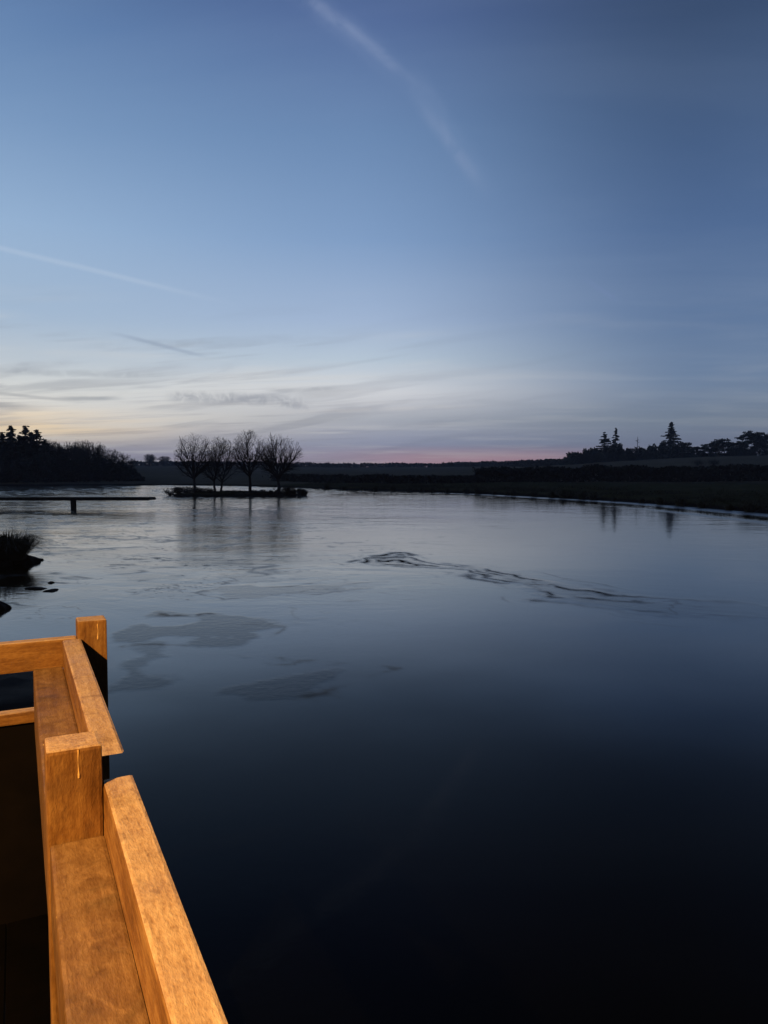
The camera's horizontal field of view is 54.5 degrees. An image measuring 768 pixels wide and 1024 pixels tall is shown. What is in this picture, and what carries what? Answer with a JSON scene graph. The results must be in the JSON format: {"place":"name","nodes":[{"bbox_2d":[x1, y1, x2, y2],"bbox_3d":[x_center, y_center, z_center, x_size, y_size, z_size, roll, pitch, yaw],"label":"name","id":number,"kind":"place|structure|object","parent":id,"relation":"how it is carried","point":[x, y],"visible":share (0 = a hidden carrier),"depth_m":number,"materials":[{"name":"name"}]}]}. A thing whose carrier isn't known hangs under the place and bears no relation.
{"place":"outdoors","nodes":[
{"label":"outdoors","id":0,"kind":"place"},
{"bbox_2d":[0,671,33,710],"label":"mud bank","id":1,"kind":"structure","parent":0,"point":[16,690],"depth_m":7.27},
{"bbox_2d":[0,615,227,1023],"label":"timber railing","id":2,"kind":"object","parent":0,"point":[84,867],"visible":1,"depth_m":1.20,"materials":[{"name":"brown wood"}]},
{"bbox_2d":[0,914,50,1023],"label":"timber platform","id":3,"kind":"structure","parent":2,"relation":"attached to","point":[24,979],"depth_m":2.04,"materials":[{"name":"brown wood"}]},
{"bbox_2d":[171,491,297,496],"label":"islet ground","id":4,"kind":"structure","parent":0,"point":[229,494],"depth_m":66.72,"materials":[{"name":"brown soil"}]},
{"bbox_2d":[165,491,175,495],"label":"waterside bush","id":5,"kind":"object","parent":4,"relation":"on","point":[169,493],"visible":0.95,"depth_m":68.36,"materials":[{"name":"brown plant"}]},
{"bbox_2d":[162,486,184,494],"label":"waterside bush","id":6,"kind":"object","parent":4,"relation":"on","point":[176,490],"visible":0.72,"depth_m":68.56,"materials":[{"name":"plant"}]},
{"bbox_2d":[173,485,193,493],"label":"waterside bush","id":7,"kind":"object","parent":4,"relation":"on","point":[185,491],"visible":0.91,"depth_m":68.00,"materials":[{"name":"plant"}]},
{"bbox_2d":[174,432,215,492],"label":"bare tree","id":8,"kind":"object","parent":4,"relation":"on","point":[193,474],"visible":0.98,"depth_m":67.74,"materials":[{"name":"brown plant"}]},
{"bbox_2d":[197,487,207,491],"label":"waterside bush","id":9,"kind":"object","parent":4,"relation":"on","point":[203,490],"visible":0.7,"depth_m":68.37,"materials":[{"name":"plant"}]},
{"bbox_2d":[206,488,220,492],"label":"waterside bush","id":10,"kind":"object","parent":4,"relation":"on","point":[210,490],"visible":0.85,"depth_m":67.58,"materials":[{"name":"brown plant"}]},
{"bbox_2d":[196,436,238,491],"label":"bare tree","id":11,"kind":"object","parent":4,"relation":"on","point":[217,459],"visible":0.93,"depth_m":68.21,"materials":[{"name":"brown plant"}]},
{"bbox_2d":[228,429,267,490],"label":"bare tree","id":12,"kind":"object","parent":4,"relation":"on","point":[244,460],"visible":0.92,"depth_m":69.44,"materials":[{"name":"brown plant"}]},
{"bbox_2d":[255,433,303,490],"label":"bare tree","id":13,"kind":"object","parent":4,"relation":"on","point":[271,460],"visible":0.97,"depth_m":69.53,"materials":[{"name":"black plant"}]},
{"bbox_2d":[273,489,288,493],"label":"waterside bush","id":14,"kind":"object","parent":4,"relation":"on","point":[279,491],"visible":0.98,"depth_m":67.63,"materials":[{"name":"brown plant"}]},
{"bbox_2d":[273,485,295,494],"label":"waterside bush","id":15,"kind":"object","parent":4,"relation":"on","point":[286,488],"visible":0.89,"depth_m":68.00,"materials":[{"name":"plant"}]},
{"bbox_2d":[295,487,306,495],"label":"rush clump","id":16,"kind":"object","parent":4,"relation":"on","point":[300,492],"visible":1,"depth_m":68.33,"materials":[{"name":"brown plant"}]},
{"bbox_2d":[0,485,767,1023],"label":"water","id":17,"kind":"structure","parent":0,"point":[394,757],"depth_m":6.23,"materials":[{"name":"water"}]},
{"bbox_2d":[0,601,11,610],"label":"mud clod","id":18,"kind":"object","parent":17,"relation":"in","point":[4,606],"visible":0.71,"depth_m":11.94,"materials":[{"name":"brown soil"}]},
{"bbox_2d":[0,527,62,566],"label":"rush tussock","id":19,"kind":"object","parent":17,"relation":"in","point":[14,550],"visible":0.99,"depth_m":17.50,"materials":[{"name":"plant"}]},
{"bbox_2d":[24,587,46,589],"bbox_3d":[-6.593,1.541,14.045,0.535,0.257,0.223,0,3,0],"label":"mud clod","id":20,"kind":"object","parent":17,"relation":"in","point":[39,588],"visible":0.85,"depth_m":14.01,"materials":[{"name":"brown soil"}]},
{"bbox_2d":[43,589,58,591],"bbox_3d":[-6.187,1.551,13.823,0.283,0.260,0.345,-1,3,-14],"label":"mud clod","id":21,"kind":"object","parent":17,"relation":"in","point":[51,590],"visible":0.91,"depth_m":13.74,"materials":[{"name":"brown soil"}]},
{"bbox_2d":[0,497,155,508],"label":"wooden jetty","id":22,"kind":"object","parent":17,"relation":"in","point":[72,500],"visible":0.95,"depth_m":44.42,"materials":[{"name":"brown wood"}]},
{"bbox_2d":[558,489,569,497],"bbox_3d":[15.023,-1.530,62.459,1.625,0.856,1.680,2,4,35],"label":"shore rush","id":23,"kind":"object","parent":17,"relation":"on","point":[563,494],"visible":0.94,"depth_m":62.23,"materials":[{"name":"plant"}]},
{"bbox_2d":[575,491,587,498],"bbox_3d":[16.043,-1.387,60.156,1.552,0.818,1.604,1,3,19],"label":"shore rush","id":24,"kind":"object","parent":17,"relation":"on","point":[581,495],"visible":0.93,"depth_m":59.96,"materials":[{"name":"plant"}]},
{"bbox_2d":[740,502,759,511],"bbox_3d":[20.215,-0.311,41.271,1.362,0.695,1.318,-1,3,-11],"label":"shore rush","id":25,"kind":"object","parent":17,"relation":"on","point":[749,507],"visible":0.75,"depth_m":41.08,"materials":[{"name":"plant"}]},
{"bbox_2d":[0,455,767,512],"bbox_3d":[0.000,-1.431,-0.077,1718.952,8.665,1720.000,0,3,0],"label":"ground","id":26,"kind":"structure","parent":0,"point":[161,475],"depth_m":121.67,"materials":[{"name":"plant"}]},
{"bbox_2d":[0,432,5,455],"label":"spruce tree","id":27,"kind":"object","parent":26,"relation":"on","point":[2,435],"visible":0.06,"depth_m":130.31,"materials":[{"name":"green plant"}]},
{"bbox_2d":[0,425,29,482],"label":"spruce tree","id":28,"kind":"object","parent":26,"relation":"on","point":[9,443],"visible":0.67,"depth_m":125.01,"materials":[{"name":"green plant"}]},
{"bbox_2d":[0,425,55,482],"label":"spruce tree","id":29,"kind":"object","parent":26,"relation":"on","point":[25,439],"visible":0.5,"depth_m":126.07,"materials":[{"name":"green plant"}]},
{"bbox_2d":[15,429,64,481],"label":"spruce tree","id":30,"kind":"object","parent":26,"relation":"on","point":[35,446],"visible":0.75,"depth_m":125.17,"materials":[{"name":"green plant"}]},
{"bbox_2d":[36,439,65,481],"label":"spruce tree","id":31,"kind":"object","parent":26,"relation":"on","point":[57,477],"visible":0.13,"depth_m":128.54,"materials":[{"name":"green plant"}]},
{"bbox_2d":[48,439,59,453],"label":"woodland tree","id":32,"kind":"object","parent":26,"relation":"on","point":[54,444],"visible":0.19,"depth_m":140.99,"materials":[{"name":"brown plant"}]},
{"bbox_2d":[47,442,69,481],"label":"woodland tree","id":33,"kind":"object","parent":26,"relation":"on","point":[59,448],"visible":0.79,"depth_m":129.52,"materials":[{"name":"brown plant"}]},
{"bbox_2d":[49,446,68,480],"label":"woodland tree","id":34,"kind":"object","parent":26,"relation":"on","point":[58,452],"visible":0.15,"depth_m":137.88,"materials":[{"name":"brown plant"}]},
{"bbox_2d":[63,442,78,458],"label":"woodland tree","id":35,"kind":"object","parent":26,"relation":"on","point":[70,445],"visible":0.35,"depth_m":141.41,"materials":[{"name":"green plant"}]},
{"bbox_2d":[0,438,144,482],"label":"undergrowth","id":36,"kind":"object","parent":26,"relation":"on","point":[97,470],"visible":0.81,"depth_m":129.80,"materials":[{"name":"plant"}]},
{"bbox_2d":[64,446,81,480],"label":"woodland tree","id":37,"kind":"object","parent":26,"relation":"on","point":[71,449],"visible":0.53,"depth_m":137.82,"materials":[{"name":"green plant"}]},
{"bbox_2d":[65,443,87,481],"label":"woodland tree","id":38,"kind":"object","parent":26,"relation":"on","point":[79,455],"visible":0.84,"depth_m":132.37,"materials":[{"name":"brown plant"}]},
{"bbox_2d":[73,439,90,457],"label":"woodland tree","id":39,"kind":"object","parent":26,"relation":"on","point":[82,441],"visible":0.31,"depth_m":144.58,"materials":[{"name":"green plant"}]},
{"bbox_2d":[77,442,98,459],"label":"woodland tree","id":40,"kind":"object","parent":26,"relation":"on","point":[88,448],"visible":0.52,"depth_m":137.08,"materials":[{"name":"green plant"}]},
{"bbox_2d":[80,442,105,480],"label":"woodland tree","id":41,"kind":"object","parent":26,"relation":"on","point":[92,446],"visible":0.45,"depth_m":138.01,"materials":[{"name":"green plant"}]},
{"bbox_2d":[89,444,111,461],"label":"woodland tree","id":42,"kind":"object","parent":26,"relation":"on","point":[99,449],"visible":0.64,"depth_m":135.30,"materials":[{"name":"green plant"}]},
{"bbox_2d":[104,453,117,465],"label":"woodland tree","id":43,"kind":"object","parent":26,"relation":"on","point":[115,459],"visible":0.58,"depth_m":138.09,"materials":[{"name":"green plant"}]},
{"bbox_2d":[104,450,119,462],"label":"woodland tree","id":44,"kind":"object","parent":26,"relation":"on","point":[113,454],"visible":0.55,"depth_m":139.87,"materials":[{"name":"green plant"}]},
{"bbox_2d":[113,452,125,463],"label":"woodland tree","id":45,"kind":"object","parent":26,"relation":"on","point":[121,457],"visible":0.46,"depth_m":146.10,"materials":[{"name":"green plant"}]},
{"bbox_2d":[119,454,135,467],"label":"woodland tree","id":46,"kind":"object","parent":26,"relation":"on","point":[127,457],"visible":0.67,"depth_m":146.52,"materials":[{"name":"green plant"}]},
{"bbox_2d":[125,459,134,468],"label":"woodland tree","id":47,"kind":"object","parent":26,"relation":"on","point":[131,463],"visible":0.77,"depth_m":144.24,"materials":[{"name":"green plant"}]},
{"bbox_2d":[143,454,156,466],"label":"tree","id":48,"kind":"object","parent":26,"relation":"on","point":[150,460],"visible":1,"depth_m":379.11,"materials":[{"name":"black plant"}]},
{"bbox_2d":[157,456,169,466],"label":"tree","id":49,"kind":"object","parent":26,"relation":"on","point":[164,462],"visible":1,"depth_m":378.85,"materials":[{"name":"black plant"}]},
{"bbox_2d":[125,458,562,467],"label":"ridge hedge","id":50,"kind":"object","parent":26,"relation":"on","point":[532,463],"visible":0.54,"depth_m":439.86,"materials":[{"name":"plant"}]},
{"bbox_2d":[262,473,497,483],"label":"bank hedge","id":51,"kind":"object","parent":26,"relation":"on","point":[364,478],"visible":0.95,"depth_m":107.53,"materials":[{"name":"plant"}]},
{"bbox_2d":[463,488,469,493],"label":"shore rush","id":52,"kind":"object","parent":26,"relation":"on","point":[466,490],"visible":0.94,"depth_m":76.10,"materials":[{"name":"plant"}]},
{"bbox_2d":[509,489,517,495],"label":"shore rush","id":53,"kind":"object","parent":26,"relation":"on","point":[513,492],"visible":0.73,"depth_m":69.19,"materials":[{"name":"plant"}]},
{"bbox_2d":[530,490,538,496],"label":"shore rush","id":54,"kind":"object","parent":26,"relation":"on","point":[534,494],"visible":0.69,"depth_m":66.03,"materials":[{"name":"plant"}]},
{"bbox_2d":[563,452,574,464],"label":"evergreen tree","id":55,"kind":"object","parent":26,"relation":"on","point":[566,460],"visible":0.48,"depth_m":252.93,"materials":[{"name":"green plant"}]},
{"bbox_2d":[569,452,585,464],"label":"evergreen tree","id":56,"kind":"object","parent":26,"relation":"on","point":[576,458],"visible":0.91,"depth_m":247.40,"materials":[{"name":"green plant"}]},
{"bbox_2d":[579,448,592,463],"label":"evergreen tree","id":57,"kind":"object","parent":26,"relation":"on","point":[587,454],"visible":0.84,"depth_m":246.68,"materials":[{"name":"green plant"}]},
{"bbox_2d":[588,447,597,462],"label":"evergreen tree","id":58,"kind":"object","parent":26,"relation":"on","point":[591,450],"visible":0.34,"depth_m":256.87,"materials":[{"name":"green plant"}]},
{"bbox_2d":[592,432,618,461],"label":"spiky conifer","id":59,"kind":"object","parent":26,"relation":"on","point":[604,441],"visible":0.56,"depth_m":250.86,"materials":[{"name":"green plant"}]},
{"bbox_2d":[600,447,616,462],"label":"evergreen tree","id":60,"kind":"object","parent":26,"relation":"on","point":[607,458],"visible":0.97,"depth_m":247.95,"materials":[{"name":"green plant"}]},
{"bbox_2d":[609,444,618,458],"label":"evergreen tree","id":61,"kind":"object","parent":26,"relation":"on","point":[615,448],"visible":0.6,"depth_m":248.53,"materials":[{"name":"green plant"}]},
{"bbox_2d":[610,428,622,459],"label":"spiky conifer","id":62,"kind":"object","parent":26,"relation":"on","point":[615,440],"visible":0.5,"depth_m":250.86,"materials":[{"name":"green plant"}]},
{"bbox_2d":[472,463,767,481],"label":"field hedge","id":63,"kind":"object","parent":26,"relation":"on","point":[711,473],"visible":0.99,"depth_m":109.16,"materials":[{"name":"plant"}]},
{"bbox_2d":[617,448,630,460],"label":"evergreen tree","id":64,"kind":"object","parent":26,"relation":"on","point":[623,454],"visible":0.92,"depth_m":247.41,"materials":[{"name":"green plant"}]},
{"bbox_2d":[624,448,638,460],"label":"evergreen tree","id":65,"kind":"object","parent":26,"relation":"on","point":[633,456],"visible":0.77,"depth_m":247.21,"materials":[{"name":"green plant"}]},
{"bbox_2d":[633,446,645,459],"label":"evergreen tree","id":66,"kind":"object","parent":26,"relation":"on","point":[640,452],"visible":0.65,"depth_m":248.95,"materials":[{"name":"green plant"}]},
{"bbox_2d":[643,447,652,459],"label":"evergreen tree","id":67,"kind":"object","parent":26,"relation":"on","point":[648,454],"visible":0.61,"depth_m":251.08,"materials":[{"name":"green plant"}]},
{"bbox_2d":[646,443,657,459],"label":"evergreen tree","id":68,"kind":"object","parent":26,"relation":"on","point":[652,447],"visible":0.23,"depth_m":256.46,"materials":[{"name":"green plant"}]},
{"bbox_2d":[653,444,664,458],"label":"evergreen tree","id":69,"kind":"object","parent":26,"relation":"on","point":[656,454],"visible":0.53,"depth_m":253.13,"materials":[{"name":"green plant"}]},
{"bbox_2d":[656,497,663,504],"bbox_3d":[18.681,-0.762,50.454,1.160,0.611,1.199,1,3,15],"label":"shore rush","id":70,"kind":"object","parent":26,"relation":"on","point":[659,501],"visible":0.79,"depth_m":50.29,"materials":[{"name":"plant"}]},
{"bbox_2d":[660,447,673,458],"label":"evergreen tree","id":71,"kind":"object","parent":26,"relation":"on","point":[668,453],"visible":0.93,"depth_m":247.96,"materials":[{"name":"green plant"}]},
{"bbox_2d":[655,422,684,457],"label":"spiky conifer","id":72,"kind":"object","parent":26,"relation":"on","point":[671,435],"visible":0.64,"depth_m":250.59,"materials":[{"name":"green plant"}]},
{"bbox_2d":[663,442,694,457],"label":"pine tree","id":73,"kind":"object","parent":26,"relation":"on","point":[686,445],"visible":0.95,"depth_m":246.26,"materials":[{"name":"green plant"}]},
{"bbox_2d":[682,448,703,457],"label":"pine tree","id":74,"kind":"object","parent":26,"relation":"on","point":[692,452],"visible":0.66,"depth_m":245.87,"materials":[{"name":"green plant"}]},
{"bbox_2d":[692,460,707,465],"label":"field bush","id":75,"kind":"object","parent":26,"relation":"on","point":[697,463],"visible":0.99,"depth_m":169.45,"materials":[{"name":"plant"}]},
{"bbox_2d":[693,446,716,456],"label":"pine tree","id":76,"kind":"object","parent":26,"relation":"on","point":[706,449],"visible":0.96,"depth_m":243.24,"materials":[{"name":"green plant"}]},
{"bbox_2d":[701,443,722,456],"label":"pine tree","id":77,"kind":"object","parent":26,"relation":"on","point":[710,445],"visible":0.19,"depth_m":248.04,"materials":[{"name":"green plant"}]},
{"bbox_2d":[706,458,719,464],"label":"field bush","id":78,"kind":"object","parent":26,"relation":"on","point":[713,462],"visible":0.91,"depth_m":169.77,"materials":[{"name":"plant"}]},
{"bbox_2d":[710,438,736,455],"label":"pine tree","id":79,"kind":"object","parent":26,"relation":"on","point":[723,445],"visible":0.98,"depth_m":242.47,"materials":[{"name":"green plant"}]},
{"bbox_2d":[726,441,749,455],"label":"pine tree","id":80,"kind":"object","parent":26,"relation":"on","point":[738,446],"visible":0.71,"depth_m":244.32,"materials":[{"name":"green plant"}]},
{"bbox_2d":[732,434,757,455],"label":"pine tree","id":81,"kind":"object","parent":26,"relation":"on","point":[741,437],"visible":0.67,"depth_m":245.54,"materials":[{"name":"black plant"}]},
{"bbox_2d":[741,431,767,455],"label":"pine tree","id":82,"kind":"object","parent":26,"relation":"on","point":[756,435],"visible":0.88,"depth_m":244.98,"materials":[{"name":"black plant"}]},
{"bbox_2d":[750,435,767,455],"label":"pine tree","id":83,"kind":"object","parent":26,"relation":"on","point":[763,447],"visible":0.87,"depth_m":243.94,"materials":[{"name":"black plant"}]},
{"bbox_2d":[0,0,767,465],"label":"sky","id":84,"kind":"structure","parent":0,"point":[350,231],"materials":[{"name":"blue"}]}
]}

